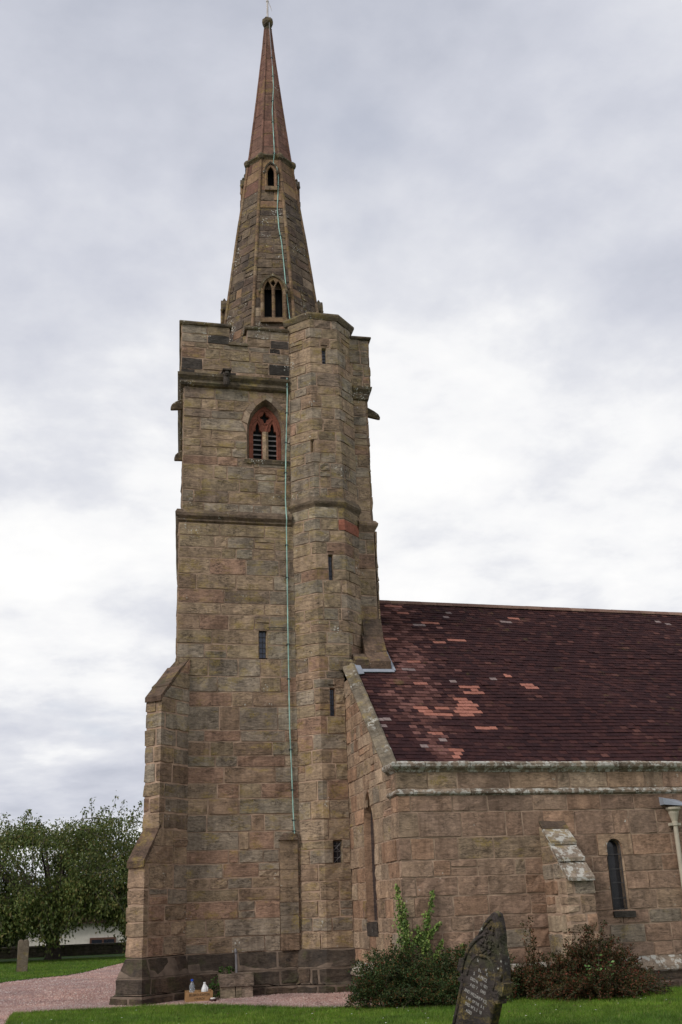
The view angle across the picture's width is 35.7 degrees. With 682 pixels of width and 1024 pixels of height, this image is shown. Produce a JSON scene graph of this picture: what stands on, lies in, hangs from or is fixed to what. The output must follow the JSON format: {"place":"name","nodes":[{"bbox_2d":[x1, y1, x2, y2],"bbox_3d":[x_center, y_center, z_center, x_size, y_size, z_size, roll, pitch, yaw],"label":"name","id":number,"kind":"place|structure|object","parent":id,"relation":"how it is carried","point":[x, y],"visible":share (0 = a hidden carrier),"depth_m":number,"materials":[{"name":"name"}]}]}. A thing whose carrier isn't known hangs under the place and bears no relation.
{"place":"outdoors","nodes":[
{"label":"outdoors","id":0,"kind":"place"},
{"bbox_2d":[0,954,127,982],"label":"lawn","id":1,"kind":"structure","parent":0,"point":[69,957],"depth_m":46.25,"materials":[{"name":"green plant"}]},
{"bbox_2d":[16,939,28,971],"bbox_3d":[-10.673,14.967,35.474,0.354,1.184,0.304,5,-22,-19],"label":"gravestone","id":2,"kind":"object","parent":1,"relation":"on","point":[22,955],"visible":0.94,"depth_m":35.37,"materials":[{"name":"stone"}]},
{"bbox_2d":[0,795,142,959],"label":"cherry tree","id":3,"kind":"object","parent":1,"relation":"on","point":[74,891],"visible":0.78,"depth_m":43.41,"materials":[{"name":"green plant"}]},
{"bbox_2d":[0,963,379,1023],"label":"gravel path","id":4,"kind":"structure","parent":0,"point":[46,989],"depth_m":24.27,"materials":[{"name":"pink gravel"}]},
{"bbox_2d":[185,989,212,1001],"bbox_3d":[-2.824,9.607,21.001,0.530,0.212,0.283,3,-21,-13],"label":"wooden crate","id":5,"kind":"object","parent":4,"relation":"on","point":[196,995],"visible":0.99,"depth_m":20.88,"materials":[{"name":"brown wood"}]},
{"bbox_2d":[189,979,194,992],"bbox_3d":[-2.958,9.482,21.006,0.116,0.385,0.116,3,-21,-13],"label":"water bottle","id":6,"kind":"object","parent":5,"relation":"in","point":[192,987],"visible":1,"depth_m":20.99,"materials":[{"name":"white plastic"}]},
{"bbox_2d":[201,982,207,991],"bbox_3d":[-2.713,9.529,21.060,0.135,0.318,0.124,3,-21,-13],"label":"milk bottle","id":7,"kind":"object","parent":5,"relation":"in","point":[204,988],"visible":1,"depth_m":21.04,"materials":[{"name":"white plastic"}]},
{"bbox_2d":[209,982,219,997],"bbox_3d":[-2.550,9.699,21.427,0.328,0.327,0.251,3,-21,-13],"label":"fern","id":8,"kind":"object","parent":4,"relation":"on","point":[215,987],"visible":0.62,"depth_m":21.43,"materials":[{"name":"green plant"}]},
{"bbox_2d":[217,972,253,998],"bbox_3d":[-2.155,9.683,21.607,0.688,0.498,0.488,3,-21,-13],"label":"stone trough","id":9,"kind":"object","parent":4,"relation":"on","point":[237,985],"visible":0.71,"depth_m":21.41,"materials":[{"name":"brown stone"}]},
{"bbox_2d":[218,966,234,973],"bbox_3d":[-2.351,9.397,21.707,0.365,0.164,0.265,3,-21,-13],"label":"fern","id":10,"kind":"object","parent":9,"relation":"on","point":[228,969],"visible":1,"depth_m":21.69,"materials":[{"name":"green plant"}]},
{"bbox_2d":[234,948,237,972],"bbox_3d":[-2.189,9.340,22.019,0.071,0.480,0.124,3,-21,-13],"label":"water pipe","id":11,"kind":"object","parent":9,"relation":"on","point":[236,960],"visible":0.91,"depth_m":21.98,"materials":[{"name":"grey metal"}]},
{"bbox_2d":[19,993,670,1022],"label":"fallen leaves","id":12,"kind":"object","parent":4,"relation":"on","point":[272,1006],"visible":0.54,"depth_m":17.31,"materials":[{"name":"brown plant"}]},
{"bbox_2d":[0,0,681,888],"label":"sky","id":13,"kind":"structure","parent":0,"point":[491,190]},
{"bbox_2d":[4,985,681,1023],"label":"lawn","id":14,"kind":"structure","parent":0,"point":[407,1013],"depth_m":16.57,"materials":[{"name":"green plant"}]},
{"bbox_2d":[344,935,524,1009],"bbox_3d":[1.708,7.866,18.169,3.499,1.175,1.636,3,-21,-13],"label":"cotoneaster","id":15,"kind":"object","parent":14,"relation":"on","point":[389,983],"visible":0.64,"depth_m":17.91,"materials":[{"name":"green plant"}]},
{"bbox_2d":[452,910,513,1023],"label":"gravestone","id":16,"kind":"object","parent":14,"relation":"on","point":[484,978],"visible":1,"depth_m":13.79,"materials":[{"name":"grey stone"}]},
{"bbox_2d":[510,916,672,1001],"bbox_3d":[4.220,7.795,18.543,3.595,1.412,2.187,3,-21,-13],"label":"cotoneaster","id":17,"kind":"object","parent":14,"relation":"on","point":[566,978],"visible":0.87,"depth_m":18.25,"materials":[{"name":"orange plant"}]},
{"bbox_2d":[584,954,613,992],"bbox_3d":[4.392,7.870,17.952,0.580,0.695,0.188,3,-21,-13],"label":"sapling","id":18,"kind":"object","parent":14,"relation":"on","point":[598,968],"visible":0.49,"depth_m":18.03,"materials":[{"name":"green plant"}]},
{"bbox_3d":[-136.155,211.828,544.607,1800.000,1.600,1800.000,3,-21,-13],"label":"ground","id":19,"kind":"structure","parent":0,"visible":0},
{"bbox_2d":[0,932,28,946],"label":"hedge","id":20,"kind":"object","parent":19,"relation":"on","point":[12,943],"visible":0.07,"depth_m":52.19,"materials":[{"name":"green plant"}]},
{"bbox_2d":[0,942,125,958],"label":"boundary wall","id":21,"kind":"structure","parent":19,"relation":"on","point":[84,949],"depth_m":48.98,"materials":[{"name":"stone"}]},
{"bbox_2d":[26,889,125,945],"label":"house","id":22,"kind":"structure","parent":19,"relation":"on","point":[87,935],"depth_m":57.83,"materials":[{"name":"paint"}]},
{"bbox_2d":[90,937,115,943],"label":"window","id":23,"kind":"structure","parent":22,"relation":"in","point":[110,939],"depth_m":57.81,"materials":[{"name":"glass"}]},
{"bbox_2d":[109,0,681,1005],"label":"church","id":24,"kind":"structure","parent":19,"relation":"on","point":[335,750],"depth_m":23.63,"materials":[{"name":"stone"}]},
{"bbox_2d":[257,622,266,657],"bbox_3d":[-1.832,3.013,24.773,0.310,0.845,0.140,3,-21,-13],"label":"slit window","id":25,"kind":"structure","parent":24,"relation":"in","point":[262,634],"depth_m":24.80,"materials":[{"name":"glass"}]},
{"bbox_2d":[242,392,289,464],"bbox_3d":[-1.989,-2.069,26.929,1.340,2.040,0.500,3,-21,-13],"label":"belfry window","id":26,"kind":"structure","parent":24,"relation":"in","point":[265,404],"depth_m":26.91,"materials":[{"name":"stone"}]},
{"bbox_2d":[309,437,313,452],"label":"slit window","id":27,"kind":"structure","parent":24,"relation":"in","point":[311,441],"depth_m":26.38,"materials":[{"name":"stone"}]},
{"bbox_2d":[321,345,326,363],"bbox_3d":[-0.445,-4.045,27.336,0.180,0.535,0.140,3,-21,-13],"label":"slit window","id":28,"kind":"structure","parent":24,"relation":"in","point":[324,361],"depth_m":27.37,"materials":[{"name":"glass"}]},
{"bbox_2d":[327,551,333,579],"bbox_3d":[-0.253,1.298,25.332,0.170,0.715,0.140,3,-21,-13],"label":"slit window","id":29,"kind":"structure","parent":24,"relation":"in","point":[330,557],"depth_m":25.38,"materials":[{"name":"glass"}]},
{"bbox_2d":[328,684,335,715],"bbox_3d":[-0.203,4.309,24.188,0.192,0.715,0.140,3,-21,-13],"label":"slit window","id":30,"kind":"structure","parent":24,"relation":"in","point":[332,690],"depth_m":24.23,"materials":[{"name":"glass"}]},
{"bbox_2d":[333,840,342,862],"bbox_3d":[-0.075,7.396,23.047,0.216,0.493,0.116,3,-21,-13],"label":"barred window","id":31,"kind":"structure","parent":24,"relation":"in","point":[338,844],"depth_m":23.07,"materials":[{"name":"glass"}]},
{"bbox_2d":[364,789,377,936],"bbox_3d":[0.671,7.068,21.509,0.210,2.890,0.940,3,-21,-13],"label":"gable window","id":32,"kind":"structure","parent":24,"relation":"in","point":[369,845],"depth_m":21.72,"materials":[{"name":"stone"}]},
{"bbox_2d":[392,884,418,961],"bbox_3d":[1.103,7.500,18.902,0.655,1.635,0.152,3,-21,-13],"label":"ivy","id":33,"kind":"object","parent":24,"relation":"attached to","point":[402,925],"visible":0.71,"depth_m":18.95,"materials":[{"name":"green plant"}]},
{"bbox_2d":[410,890,441,960],"bbox_3d":[1.546,7.582,19.021,0.621,1.485,0.142,3,-21,-13],"label":"ivy","id":34,"kind":"object","parent":24,"relation":"attached to","point":[424,945],"visible":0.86,"depth_m":19.03,"materials":[{"name":"green plant"}]},
{"bbox_2d":[432,939,463,960],"bbox_3d":[1.928,7.869,19.011,0.666,0.415,0.117,3,-21,-15],"label":"ivy","id":35,"kind":"object","parent":24,"relation":"attached to","point":[438,949],"visible":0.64,"depth_m":19.00,"materials":[{"name":"green plant"}]},
{"bbox_2d":[596,834,635,916],"bbox_3d":[5.343,7.028,20.489,0.781,1.540,0.234,3,-21,-13],"label":"lancet window","id":36,"kind":"structure","parent":24,"relation":"in","point":[613,846],"depth_m":20.56,"materials":[{"name":"stone"}]}
]}

